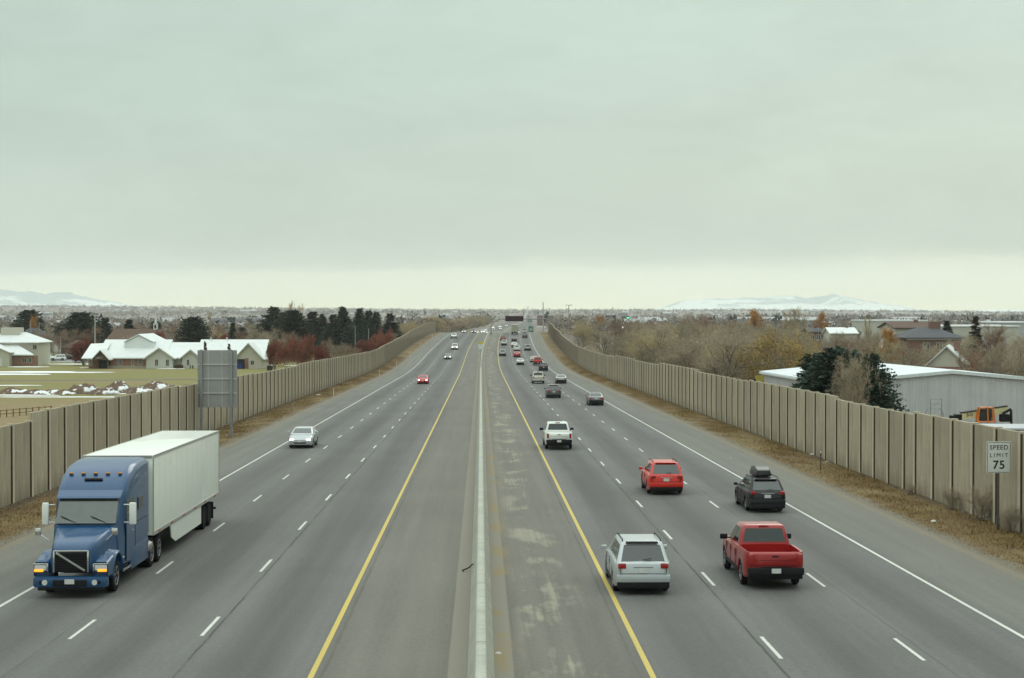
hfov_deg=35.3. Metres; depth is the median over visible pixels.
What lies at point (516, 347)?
suv
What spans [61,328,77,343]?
bare tree
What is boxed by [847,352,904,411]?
spruce tree
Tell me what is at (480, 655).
concrete barrier
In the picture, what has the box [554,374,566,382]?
sedan
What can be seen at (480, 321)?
bare tree
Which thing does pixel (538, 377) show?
pickup truck
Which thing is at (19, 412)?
rail fence
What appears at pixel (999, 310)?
mountains
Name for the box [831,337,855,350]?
bare tree
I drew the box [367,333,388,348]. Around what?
leafy tree
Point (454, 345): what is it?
minivan
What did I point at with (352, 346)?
bare tree
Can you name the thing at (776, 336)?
bare tree
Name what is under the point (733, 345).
bare tree
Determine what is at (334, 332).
spruce tree
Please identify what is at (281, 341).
bare tree
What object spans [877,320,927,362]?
brown house
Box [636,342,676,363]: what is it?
bare tree
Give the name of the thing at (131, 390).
dirt mound
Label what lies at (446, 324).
bare tree
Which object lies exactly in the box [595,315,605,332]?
leafy tree
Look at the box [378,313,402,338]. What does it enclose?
spruce tree
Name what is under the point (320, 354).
leafy tree
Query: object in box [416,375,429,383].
sedan
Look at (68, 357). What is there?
suv
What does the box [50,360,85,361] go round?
parking lot
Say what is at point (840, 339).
bare tree
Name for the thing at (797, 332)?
bare tree
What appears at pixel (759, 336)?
bare tree
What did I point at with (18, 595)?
white line
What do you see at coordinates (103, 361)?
door
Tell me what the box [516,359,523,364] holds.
sedan
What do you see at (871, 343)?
bare tree
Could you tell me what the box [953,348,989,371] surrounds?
bare tree
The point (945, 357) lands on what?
cottage
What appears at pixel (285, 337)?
bare tree
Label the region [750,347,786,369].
bare tree
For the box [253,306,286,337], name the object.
pine tree
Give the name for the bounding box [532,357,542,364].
pickup truck
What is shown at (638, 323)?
bare tree
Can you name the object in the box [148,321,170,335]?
spruce tree
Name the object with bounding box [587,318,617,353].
bare tree
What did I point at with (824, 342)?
bare tree
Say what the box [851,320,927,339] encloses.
flat warehouse
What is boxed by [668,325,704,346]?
bare tree
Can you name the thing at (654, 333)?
bare tree
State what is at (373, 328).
pine tree
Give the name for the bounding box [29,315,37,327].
leafy tree
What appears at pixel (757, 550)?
pickup truck
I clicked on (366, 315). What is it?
pine tree
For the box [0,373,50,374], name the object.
snow
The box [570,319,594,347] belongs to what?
bare tree
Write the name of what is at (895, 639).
lane markings
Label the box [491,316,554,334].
overhead message sign
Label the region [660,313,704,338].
bare tree
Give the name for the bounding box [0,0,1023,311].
sky
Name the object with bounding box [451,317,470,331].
bare tree
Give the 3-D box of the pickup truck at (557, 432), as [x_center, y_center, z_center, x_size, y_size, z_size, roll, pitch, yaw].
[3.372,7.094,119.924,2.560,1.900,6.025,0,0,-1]
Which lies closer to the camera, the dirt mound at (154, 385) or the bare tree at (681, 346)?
the bare tree at (681, 346)
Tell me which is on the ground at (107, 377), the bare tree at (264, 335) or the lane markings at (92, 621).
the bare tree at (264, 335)
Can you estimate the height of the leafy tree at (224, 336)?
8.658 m
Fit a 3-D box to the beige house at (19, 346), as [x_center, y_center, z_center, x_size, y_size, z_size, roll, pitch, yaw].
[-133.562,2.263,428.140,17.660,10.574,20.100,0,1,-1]
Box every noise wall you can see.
[0,322,435,507]
[548,321,1023,533]
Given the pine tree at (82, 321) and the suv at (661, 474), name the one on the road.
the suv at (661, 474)
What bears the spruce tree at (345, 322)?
on the ground at (107, 377)
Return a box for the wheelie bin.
[237,363,242,368]
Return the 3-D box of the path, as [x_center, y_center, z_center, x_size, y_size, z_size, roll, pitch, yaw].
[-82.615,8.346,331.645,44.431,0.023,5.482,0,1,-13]
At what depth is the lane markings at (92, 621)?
58.85 m
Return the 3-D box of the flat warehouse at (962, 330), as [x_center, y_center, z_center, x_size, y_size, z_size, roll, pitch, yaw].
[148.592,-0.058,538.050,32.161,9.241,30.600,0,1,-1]
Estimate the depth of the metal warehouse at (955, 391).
151.63 m
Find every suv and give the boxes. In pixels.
[50,354,66,360]
[61,354,71,359]
[498,349,506,355]
[500,340,507,344]
[513,345,520,350]
[538,363,547,370]
[544,384,561,397]
[601,532,670,589]
[639,458,683,492]
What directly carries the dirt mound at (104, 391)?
on the ground at (107, 377)
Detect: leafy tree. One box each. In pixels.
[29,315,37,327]
[69,336,93,365]
[155,329,166,338]
[213,333,230,338]
[265,339,282,369]
[272,336,294,367]
[286,337,307,365]
[294,333,316,364]
[313,343,330,359]
[355,339,377,352]
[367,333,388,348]
[376,327,393,343]
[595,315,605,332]
[731,327,788,380]
[747,308,764,327]
[765,333,823,368]
[814,312,828,341]
[878,327,902,362]
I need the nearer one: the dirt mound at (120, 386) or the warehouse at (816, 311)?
the dirt mound at (120, 386)
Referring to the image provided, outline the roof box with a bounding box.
[750,465,770,475]
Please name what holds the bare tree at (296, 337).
on the ground at (107, 377)
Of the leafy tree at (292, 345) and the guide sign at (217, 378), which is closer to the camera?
the guide sign at (217, 378)
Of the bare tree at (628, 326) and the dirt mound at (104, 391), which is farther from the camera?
the bare tree at (628, 326)
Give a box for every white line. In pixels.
[0,326,495,606]
[529,333,1023,637]
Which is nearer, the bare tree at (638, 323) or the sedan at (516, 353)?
the bare tree at (638, 323)
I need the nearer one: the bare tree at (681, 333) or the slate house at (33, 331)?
the bare tree at (681, 333)
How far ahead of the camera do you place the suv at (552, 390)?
207.75 m
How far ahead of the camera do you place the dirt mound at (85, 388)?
272.60 m
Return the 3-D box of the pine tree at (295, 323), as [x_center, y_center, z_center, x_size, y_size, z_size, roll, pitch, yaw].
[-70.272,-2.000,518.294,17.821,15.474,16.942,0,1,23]
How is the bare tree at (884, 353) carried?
on the ground at (107, 377)
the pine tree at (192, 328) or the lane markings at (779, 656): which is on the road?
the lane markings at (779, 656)
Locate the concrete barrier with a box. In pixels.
[467,327,510,677]
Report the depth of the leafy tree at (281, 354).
383.04 m
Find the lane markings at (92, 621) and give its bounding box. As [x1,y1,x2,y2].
[68,334,458,638]
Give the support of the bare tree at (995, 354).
on the ground at (107, 377)
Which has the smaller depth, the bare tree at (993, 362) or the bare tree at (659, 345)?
the bare tree at (993, 362)
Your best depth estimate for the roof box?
77.72 m
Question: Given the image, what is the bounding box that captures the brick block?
[537,315,552,325]
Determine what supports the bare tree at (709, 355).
on the ground at (107, 377)
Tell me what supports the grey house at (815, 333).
on the ground at (107, 377)
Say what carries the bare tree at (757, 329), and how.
on the ground at (107, 377)
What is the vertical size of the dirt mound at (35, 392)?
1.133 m
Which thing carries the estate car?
on the road
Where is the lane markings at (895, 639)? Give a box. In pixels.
[520,340,924,659]
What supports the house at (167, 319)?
on the ground at (107, 377)
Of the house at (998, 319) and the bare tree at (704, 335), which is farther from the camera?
the house at (998, 319)
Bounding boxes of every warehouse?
[211,318,262,324]
[631,318,667,323]
[759,363,1023,423]
[768,317,822,325]
[809,310,821,312]
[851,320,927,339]
[889,317,930,319]
[941,325,1019,350]
[979,321,1023,346]
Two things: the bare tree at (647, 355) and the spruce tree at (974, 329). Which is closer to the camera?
the bare tree at (647, 355)
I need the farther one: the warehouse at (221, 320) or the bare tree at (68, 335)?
the warehouse at (221, 320)
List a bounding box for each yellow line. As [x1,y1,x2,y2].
[307,326,508,677]
[498,334,655,677]
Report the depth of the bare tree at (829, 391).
137.58 m
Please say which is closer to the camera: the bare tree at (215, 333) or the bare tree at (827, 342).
the bare tree at (827, 342)
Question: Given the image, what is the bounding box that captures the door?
[102,360,105,367]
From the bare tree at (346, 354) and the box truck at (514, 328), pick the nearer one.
the bare tree at (346, 354)
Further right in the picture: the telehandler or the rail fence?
the telehandler
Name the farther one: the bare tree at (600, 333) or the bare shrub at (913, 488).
the bare tree at (600, 333)
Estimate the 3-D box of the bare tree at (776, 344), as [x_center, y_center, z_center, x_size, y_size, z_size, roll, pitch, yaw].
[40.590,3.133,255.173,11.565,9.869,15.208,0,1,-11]
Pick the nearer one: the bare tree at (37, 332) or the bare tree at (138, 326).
the bare tree at (37, 332)
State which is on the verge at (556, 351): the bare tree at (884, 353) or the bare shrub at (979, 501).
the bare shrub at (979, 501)
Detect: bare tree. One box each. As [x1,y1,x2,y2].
[34,326,55,349]
[38,329,68,355]
[56,335,70,346]
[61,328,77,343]
[70,325,104,343]
[134,322,145,328]
[165,322,178,339]
[203,319,213,336]
[211,328,222,338]
[212,321,223,338]
[232,328,258,338]
[243,327,282,343]
[271,335,287,360]
[280,331,294,341]
[293,334,304,343]
[321,337,333,356]
[326,342,349,357]
[337,345,354,355]
[342,341,362,354]
[396,324,413,335]
[400,323,418,333]
[429,317,446,331]
[430,319,446,332]
[437,316,451,330]
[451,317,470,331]
[471,317,485,327]
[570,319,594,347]
[584,321,611,342]
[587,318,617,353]
[594,329,616,352]
[595,334,646,361]
[598,331,617,354]
[604,319,625,348]
[615,318,636,341]
[617,325,664,356]
[617,328,683,360]
[619,324,643,350]
[624,327,680,360]
[627,342,676,363]
[628,316,672,337]
[630,326,676,344]
[631,320,678,362]
[631,323,652,335]
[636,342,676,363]
[652,343,703,367]
[653,333,718,373]
[657,321,712,331]
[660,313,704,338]
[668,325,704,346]
[670,324,745,375]
[674,328,761,367]
[675,325,705,349]
[678,340,739,376]
[679,312,710,332]
[690,327,772,379]
[691,339,736,377]
[692,331,766,379]
[695,332,765,378]
[697,323,728,345]
[698,311,739,331]
[730,315,769,335]
[731,324,816,353]
[735,328,800,376]
[736,331,791,349]
[738,322,774,338]
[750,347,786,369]
[756,327,801,367]
[768,351,799,369]
[782,323,816,350]
[807,336,830,354]
[807,349,909,411]
[815,338,849,353]
[826,344,885,404]
[827,330,869,352]
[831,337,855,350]
[857,328,901,358]
[857,336,901,363]
[858,344,874,356]
[861,335,878,355]
[876,348,905,364]
[879,336,934,366]
[919,343,947,366]
[920,339,960,365]
[927,336,993,365]
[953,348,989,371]
[956,336,1023,374]
[971,324,1007,360]
[981,333,1010,363]
[981,339,1009,373]
[999,331,1023,376]
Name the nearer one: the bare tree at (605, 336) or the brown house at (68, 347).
the bare tree at (605, 336)
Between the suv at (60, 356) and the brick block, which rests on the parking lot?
the suv at (60, 356)
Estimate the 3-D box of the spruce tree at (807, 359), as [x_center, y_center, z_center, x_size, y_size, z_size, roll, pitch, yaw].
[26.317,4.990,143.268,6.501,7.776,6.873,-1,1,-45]
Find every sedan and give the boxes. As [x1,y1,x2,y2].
[288,426,317,446]
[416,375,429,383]
[444,353,451,358]
[513,351,520,356]
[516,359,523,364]
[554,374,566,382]
[585,392,603,404]
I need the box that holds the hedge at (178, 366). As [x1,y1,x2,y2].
[175,365,192,367]
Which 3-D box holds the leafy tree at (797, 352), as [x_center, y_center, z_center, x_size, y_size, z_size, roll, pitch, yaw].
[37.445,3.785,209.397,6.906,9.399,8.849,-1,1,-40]
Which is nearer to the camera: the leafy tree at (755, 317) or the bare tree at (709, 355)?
the bare tree at (709, 355)
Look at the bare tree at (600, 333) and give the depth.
375.93 m
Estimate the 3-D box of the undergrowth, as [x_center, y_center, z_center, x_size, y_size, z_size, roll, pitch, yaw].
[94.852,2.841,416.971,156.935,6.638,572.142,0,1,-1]
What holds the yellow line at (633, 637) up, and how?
on the road
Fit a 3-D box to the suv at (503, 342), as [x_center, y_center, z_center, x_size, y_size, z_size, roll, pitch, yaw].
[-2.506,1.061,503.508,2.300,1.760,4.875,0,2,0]
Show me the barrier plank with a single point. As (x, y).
(759, 378)
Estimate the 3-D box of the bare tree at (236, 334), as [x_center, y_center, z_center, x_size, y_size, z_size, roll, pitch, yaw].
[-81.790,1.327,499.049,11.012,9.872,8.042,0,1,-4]
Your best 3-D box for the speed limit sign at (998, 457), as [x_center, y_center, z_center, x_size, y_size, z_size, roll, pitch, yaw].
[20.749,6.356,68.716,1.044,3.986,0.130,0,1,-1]
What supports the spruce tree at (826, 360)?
on the ground at (107, 377)
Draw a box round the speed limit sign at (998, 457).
[986,441,1010,529]
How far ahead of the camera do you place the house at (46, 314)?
3259.08 m
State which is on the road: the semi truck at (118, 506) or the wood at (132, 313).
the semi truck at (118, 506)
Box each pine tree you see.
[7,309,48,331]
[45,311,105,344]
[97,317,112,342]
[173,316,212,341]
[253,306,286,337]
[253,321,283,343]
[274,309,319,342]
[355,309,373,345]
[364,311,383,343]
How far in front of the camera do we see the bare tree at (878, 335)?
300.99 m
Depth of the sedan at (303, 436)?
119.35 m
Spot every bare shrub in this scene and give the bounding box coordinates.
[905,482,916,494]
[941,487,960,509]
[960,483,992,520]
[998,504,1022,533]
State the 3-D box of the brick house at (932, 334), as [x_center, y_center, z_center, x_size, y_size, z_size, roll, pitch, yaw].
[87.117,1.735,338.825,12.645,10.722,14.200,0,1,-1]
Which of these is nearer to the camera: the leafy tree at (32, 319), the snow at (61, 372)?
the snow at (61, 372)
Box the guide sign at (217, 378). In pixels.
[197,350,236,436]
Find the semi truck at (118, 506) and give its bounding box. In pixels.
[33,430,218,590]
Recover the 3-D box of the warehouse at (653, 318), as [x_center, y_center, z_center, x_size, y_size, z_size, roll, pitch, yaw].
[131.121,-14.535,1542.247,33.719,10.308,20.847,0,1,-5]
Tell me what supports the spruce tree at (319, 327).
on the ground at (107, 377)
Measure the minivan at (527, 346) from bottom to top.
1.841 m
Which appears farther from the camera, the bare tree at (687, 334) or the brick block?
the brick block
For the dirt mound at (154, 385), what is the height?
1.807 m
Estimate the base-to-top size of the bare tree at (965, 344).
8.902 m
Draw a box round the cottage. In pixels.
[925,342,969,370]
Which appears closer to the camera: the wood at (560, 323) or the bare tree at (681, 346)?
the bare tree at (681, 346)
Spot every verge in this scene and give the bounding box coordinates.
[0,331,471,545]
[537,331,1023,574]
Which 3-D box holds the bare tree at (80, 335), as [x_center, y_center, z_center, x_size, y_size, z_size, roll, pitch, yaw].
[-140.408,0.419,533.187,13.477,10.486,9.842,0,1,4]
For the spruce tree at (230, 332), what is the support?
on the ground at (107, 377)
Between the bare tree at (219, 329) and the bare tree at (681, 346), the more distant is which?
the bare tree at (219, 329)
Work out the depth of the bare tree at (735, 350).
219.56 m
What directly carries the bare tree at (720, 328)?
on the ground at (107, 377)
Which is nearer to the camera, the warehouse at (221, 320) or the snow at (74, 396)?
the snow at (74, 396)
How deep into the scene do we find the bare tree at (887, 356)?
244.46 m
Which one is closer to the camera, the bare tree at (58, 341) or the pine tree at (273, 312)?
the bare tree at (58, 341)
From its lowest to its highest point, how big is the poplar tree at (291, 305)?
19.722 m
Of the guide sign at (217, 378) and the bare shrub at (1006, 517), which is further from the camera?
the guide sign at (217, 378)
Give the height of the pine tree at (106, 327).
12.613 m
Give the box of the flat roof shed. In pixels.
[982,424,1023,430]
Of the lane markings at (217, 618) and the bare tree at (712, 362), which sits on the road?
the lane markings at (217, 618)
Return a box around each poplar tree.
[205,311,210,336]
[284,301,294,311]
[781,308,799,330]
[788,305,807,327]
[861,315,872,338]
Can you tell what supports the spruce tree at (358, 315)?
on the ground at (107, 377)
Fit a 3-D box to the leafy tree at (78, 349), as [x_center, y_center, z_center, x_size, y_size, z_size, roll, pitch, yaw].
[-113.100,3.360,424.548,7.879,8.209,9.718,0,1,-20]
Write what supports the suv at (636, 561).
on the road
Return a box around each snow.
[0,371,72,372]
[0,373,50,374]
[0,385,42,385]
[5,395,46,395]
[19,372,103,372]
[47,396,102,396]
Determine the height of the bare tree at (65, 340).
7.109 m
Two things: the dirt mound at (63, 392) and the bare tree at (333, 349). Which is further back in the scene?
the bare tree at (333, 349)
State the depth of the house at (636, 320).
1222.09 m
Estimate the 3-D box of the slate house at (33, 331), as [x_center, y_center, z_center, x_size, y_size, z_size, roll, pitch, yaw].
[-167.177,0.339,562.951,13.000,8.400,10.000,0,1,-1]
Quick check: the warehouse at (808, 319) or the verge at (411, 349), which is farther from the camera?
the warehouse at (808, 319)
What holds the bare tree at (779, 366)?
on the ground at (107, 377)
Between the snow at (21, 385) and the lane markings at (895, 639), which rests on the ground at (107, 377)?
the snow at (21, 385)
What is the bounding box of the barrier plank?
[753,375,763,381]
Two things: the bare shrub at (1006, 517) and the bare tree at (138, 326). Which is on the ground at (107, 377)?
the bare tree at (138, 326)
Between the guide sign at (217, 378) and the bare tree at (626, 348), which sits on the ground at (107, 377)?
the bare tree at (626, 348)
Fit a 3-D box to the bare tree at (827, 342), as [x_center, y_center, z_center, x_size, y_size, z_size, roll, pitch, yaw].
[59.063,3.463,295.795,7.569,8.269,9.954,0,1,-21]
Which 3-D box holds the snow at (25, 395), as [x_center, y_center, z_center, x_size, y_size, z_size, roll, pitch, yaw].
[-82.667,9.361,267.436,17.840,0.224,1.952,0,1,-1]
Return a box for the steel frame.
[925,399,943,416]
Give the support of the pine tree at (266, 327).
on the ground at (107, 377)
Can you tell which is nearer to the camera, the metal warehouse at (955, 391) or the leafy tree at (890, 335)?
the metal warehouse at (955, 391)
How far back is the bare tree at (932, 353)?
301.90 m
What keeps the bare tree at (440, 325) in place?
on the ground at (107, 377)
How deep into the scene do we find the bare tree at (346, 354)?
409.64 m
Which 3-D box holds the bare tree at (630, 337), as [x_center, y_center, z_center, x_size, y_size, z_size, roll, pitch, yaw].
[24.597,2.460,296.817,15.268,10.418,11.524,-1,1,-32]
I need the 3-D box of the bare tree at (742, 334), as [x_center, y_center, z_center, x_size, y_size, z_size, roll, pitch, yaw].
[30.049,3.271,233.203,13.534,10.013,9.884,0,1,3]
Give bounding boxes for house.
[0,327,52,365]
[24,328,53,351]
[42,313,50,317]
[59,340,83,355]
[162,318,174,323]
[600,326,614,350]
[624,319,647,325]
[736,319,752,324]
[801,326,822,352]
[821,325,858,351]
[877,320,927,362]
[894,322,964,366]
[991,318,1010,320]
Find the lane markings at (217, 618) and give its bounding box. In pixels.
[200,344,459,635]
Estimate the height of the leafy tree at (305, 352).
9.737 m
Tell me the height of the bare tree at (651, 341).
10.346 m
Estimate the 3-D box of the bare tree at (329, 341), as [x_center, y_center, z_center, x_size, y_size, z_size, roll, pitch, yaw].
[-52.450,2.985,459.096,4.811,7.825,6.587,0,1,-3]
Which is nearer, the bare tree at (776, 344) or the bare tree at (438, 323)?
the bare tree at (776, 344)
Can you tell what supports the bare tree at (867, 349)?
on the ground at (107, 377)
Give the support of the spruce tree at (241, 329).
on the ground at (107, 377)
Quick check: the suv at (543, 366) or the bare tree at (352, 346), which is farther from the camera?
the bare tree at (352, 346)
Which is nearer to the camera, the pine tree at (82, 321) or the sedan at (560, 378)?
the sedan at (560, 378)
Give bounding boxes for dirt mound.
[0,387,26,393]
[18,389,50,394]
[45,389,57,393]
[53,389,76,394]
[68,383,96,393]
[86,387,119,394]
[105,381,130,391]
[120,387,151,393]
[139,381,168,389]
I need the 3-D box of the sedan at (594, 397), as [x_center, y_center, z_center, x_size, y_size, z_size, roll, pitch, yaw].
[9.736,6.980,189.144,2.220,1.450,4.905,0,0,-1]
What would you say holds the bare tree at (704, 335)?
on the ground at (107, 377)
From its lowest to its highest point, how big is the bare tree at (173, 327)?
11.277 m
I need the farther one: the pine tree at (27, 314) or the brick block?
the brick block
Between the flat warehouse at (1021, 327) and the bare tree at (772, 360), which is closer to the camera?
the bare tree at (772, 360)
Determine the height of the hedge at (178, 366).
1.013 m
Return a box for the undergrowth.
[560,328,1023,377]
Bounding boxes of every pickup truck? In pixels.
[530,372,544,382]
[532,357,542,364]
[540,421,573,448]
[720,521,803,583]
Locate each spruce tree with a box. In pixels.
[123,319,135,328]
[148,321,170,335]
[227,322,240,338]
[238,327,250,338]
[305,311,326,346]
[316,314,350,353]
[317,314,327,327]
[321,306,359,352]
[350,308,365,341]
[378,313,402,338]
[789,353,820,387]
[792,345,890,404]
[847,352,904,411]
[943,320,962,354]
[965,315,986,362]
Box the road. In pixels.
[0,320,1023,677]
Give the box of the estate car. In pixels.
[734,474,785,509]
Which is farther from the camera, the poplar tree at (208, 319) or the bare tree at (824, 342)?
the poplar tree at (208, 319)
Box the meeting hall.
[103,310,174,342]
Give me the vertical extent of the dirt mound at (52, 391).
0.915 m
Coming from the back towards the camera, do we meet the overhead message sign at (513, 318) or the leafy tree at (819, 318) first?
the leafy tree at (819, 318)
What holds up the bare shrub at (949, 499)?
on the verge at (556, 351)
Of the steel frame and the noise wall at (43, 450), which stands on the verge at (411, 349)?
the noise wall at (43, 450)
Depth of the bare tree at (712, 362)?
210.40 m
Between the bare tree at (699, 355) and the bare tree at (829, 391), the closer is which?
the bare tree at (829, 391)
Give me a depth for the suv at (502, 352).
429.17 m
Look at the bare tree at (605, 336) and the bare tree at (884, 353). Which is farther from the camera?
the bare tree at (605, 336)
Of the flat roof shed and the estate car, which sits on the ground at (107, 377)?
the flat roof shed
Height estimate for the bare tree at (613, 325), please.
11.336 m
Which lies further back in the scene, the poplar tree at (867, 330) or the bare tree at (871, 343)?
the poplar tree at (867, 330)
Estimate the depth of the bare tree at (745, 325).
320.91 m
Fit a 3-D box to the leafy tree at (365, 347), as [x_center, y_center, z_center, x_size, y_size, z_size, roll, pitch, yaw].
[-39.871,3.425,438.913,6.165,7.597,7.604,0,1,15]
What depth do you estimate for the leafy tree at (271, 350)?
393.21 m
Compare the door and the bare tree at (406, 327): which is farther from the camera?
the bare tree at (406, 327)
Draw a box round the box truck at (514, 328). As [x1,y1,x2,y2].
[511,324,517,333]
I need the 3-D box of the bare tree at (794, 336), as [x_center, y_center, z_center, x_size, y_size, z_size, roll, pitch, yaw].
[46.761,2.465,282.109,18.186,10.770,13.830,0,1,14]
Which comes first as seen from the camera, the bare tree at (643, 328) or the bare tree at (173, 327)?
the bare tree at (643, 328)
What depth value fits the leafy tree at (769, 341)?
204.46 m
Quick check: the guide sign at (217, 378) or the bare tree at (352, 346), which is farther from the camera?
the bare tree at (352, 346)
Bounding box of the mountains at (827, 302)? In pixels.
[652,294,944,312]
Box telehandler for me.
[949,405,1012,423]
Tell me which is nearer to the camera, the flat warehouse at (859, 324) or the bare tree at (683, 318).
the bare tree at (683, 318)
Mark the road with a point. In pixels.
(554, 612)
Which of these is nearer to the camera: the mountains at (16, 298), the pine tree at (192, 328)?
the pine tree at (192, 328)
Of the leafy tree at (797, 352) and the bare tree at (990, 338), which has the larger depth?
the bare tree at (990, 338)
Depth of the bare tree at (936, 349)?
292.32 m
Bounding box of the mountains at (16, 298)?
[0,289,141,307]
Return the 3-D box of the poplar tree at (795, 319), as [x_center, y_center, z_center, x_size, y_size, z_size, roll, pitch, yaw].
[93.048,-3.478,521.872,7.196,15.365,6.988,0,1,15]
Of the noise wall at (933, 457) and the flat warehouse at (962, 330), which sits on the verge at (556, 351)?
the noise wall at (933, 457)
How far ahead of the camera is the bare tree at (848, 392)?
124.03 m
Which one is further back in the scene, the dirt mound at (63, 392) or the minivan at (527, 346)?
the minivan at (527, 346)
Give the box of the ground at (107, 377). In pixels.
[0,307,1019,426]
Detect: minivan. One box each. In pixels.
[450,343,458,349]
[523,344,531,349]
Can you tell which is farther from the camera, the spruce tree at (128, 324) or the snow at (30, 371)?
the spruce tree at (128, 324)
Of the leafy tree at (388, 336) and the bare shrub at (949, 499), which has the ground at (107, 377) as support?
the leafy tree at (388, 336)
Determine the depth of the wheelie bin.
398.58 m
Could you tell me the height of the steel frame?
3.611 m
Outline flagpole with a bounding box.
[94,314,95,343]
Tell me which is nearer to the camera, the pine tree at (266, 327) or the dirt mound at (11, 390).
the dirt mound at (11, 390)
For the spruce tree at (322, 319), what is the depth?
568.23 m
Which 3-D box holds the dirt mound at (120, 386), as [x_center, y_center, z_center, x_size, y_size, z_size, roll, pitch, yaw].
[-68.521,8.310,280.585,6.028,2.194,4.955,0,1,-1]
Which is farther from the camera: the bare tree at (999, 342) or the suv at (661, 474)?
the bare tree at (999, 342)
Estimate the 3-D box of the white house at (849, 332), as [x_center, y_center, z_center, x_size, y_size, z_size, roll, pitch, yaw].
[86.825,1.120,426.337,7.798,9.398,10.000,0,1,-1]
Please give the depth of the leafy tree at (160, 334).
516.07 m
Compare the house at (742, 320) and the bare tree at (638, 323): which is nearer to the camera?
the bare tree at (638, 323)
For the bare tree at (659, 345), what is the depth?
269.50 m
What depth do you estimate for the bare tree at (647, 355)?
268.37 m
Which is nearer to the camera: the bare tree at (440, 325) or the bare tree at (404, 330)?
the bare tree at (404, 330)
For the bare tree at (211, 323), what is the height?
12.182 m
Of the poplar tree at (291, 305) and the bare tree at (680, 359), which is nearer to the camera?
the bare tree at (680, 359)
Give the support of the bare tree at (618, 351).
on the ground at (107, 377)
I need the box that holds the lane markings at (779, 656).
[509,340,782,658]
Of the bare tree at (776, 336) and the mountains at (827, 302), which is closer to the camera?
the bare tree at (776, 336)
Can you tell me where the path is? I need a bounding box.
[114,379,161,379]
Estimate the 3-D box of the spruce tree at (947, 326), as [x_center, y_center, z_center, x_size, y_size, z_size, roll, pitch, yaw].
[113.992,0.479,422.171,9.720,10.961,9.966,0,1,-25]
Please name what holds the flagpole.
on the ground at (107, 377)
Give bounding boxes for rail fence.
[0,406,51,417]
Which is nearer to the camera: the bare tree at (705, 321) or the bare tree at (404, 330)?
the bare tree at (705, 321)
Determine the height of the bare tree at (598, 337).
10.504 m
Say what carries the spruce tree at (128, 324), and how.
on the ground at (107, 377)
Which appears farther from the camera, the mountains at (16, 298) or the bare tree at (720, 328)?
the mountains at (16, 298)
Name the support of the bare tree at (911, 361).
on the ground at (107, 377)
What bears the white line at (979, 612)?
on the road
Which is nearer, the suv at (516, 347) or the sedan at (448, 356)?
the sedan at (448, 356)
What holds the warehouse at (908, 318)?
on the ground at (107, 377)
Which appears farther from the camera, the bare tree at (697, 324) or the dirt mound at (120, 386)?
the bare tree at (697, 324)
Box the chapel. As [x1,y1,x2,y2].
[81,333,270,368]
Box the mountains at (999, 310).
[975,309,1023,313]
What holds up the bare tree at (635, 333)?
on the ground at (107, 377)
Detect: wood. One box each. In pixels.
[0,305,1023,325]
[0,312,1023,343]

